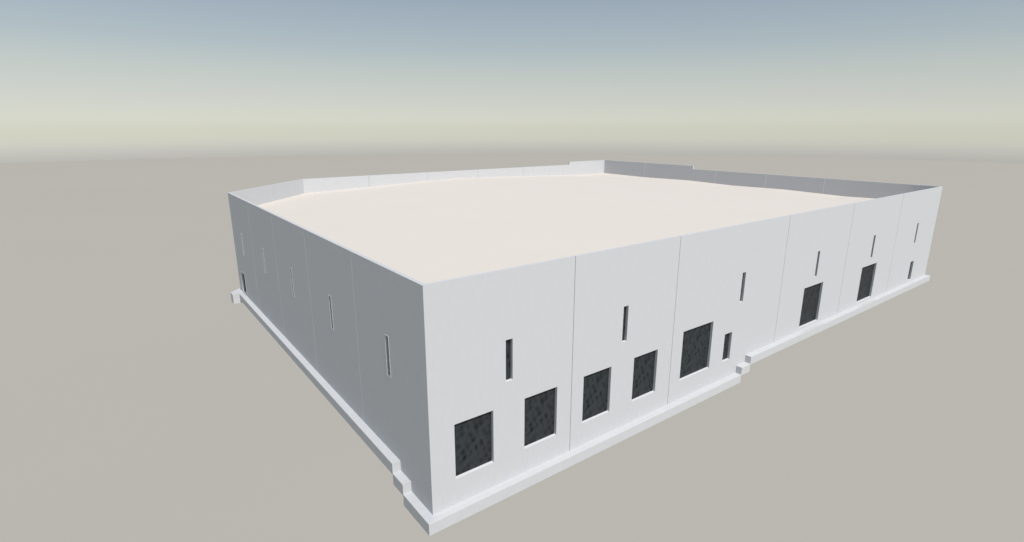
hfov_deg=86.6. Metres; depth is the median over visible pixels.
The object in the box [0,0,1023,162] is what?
sky
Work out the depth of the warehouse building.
22.23 m
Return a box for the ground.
[0,154,1023,541]
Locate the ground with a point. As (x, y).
(156, 384)
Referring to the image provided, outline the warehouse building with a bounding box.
[228,160,942,535]

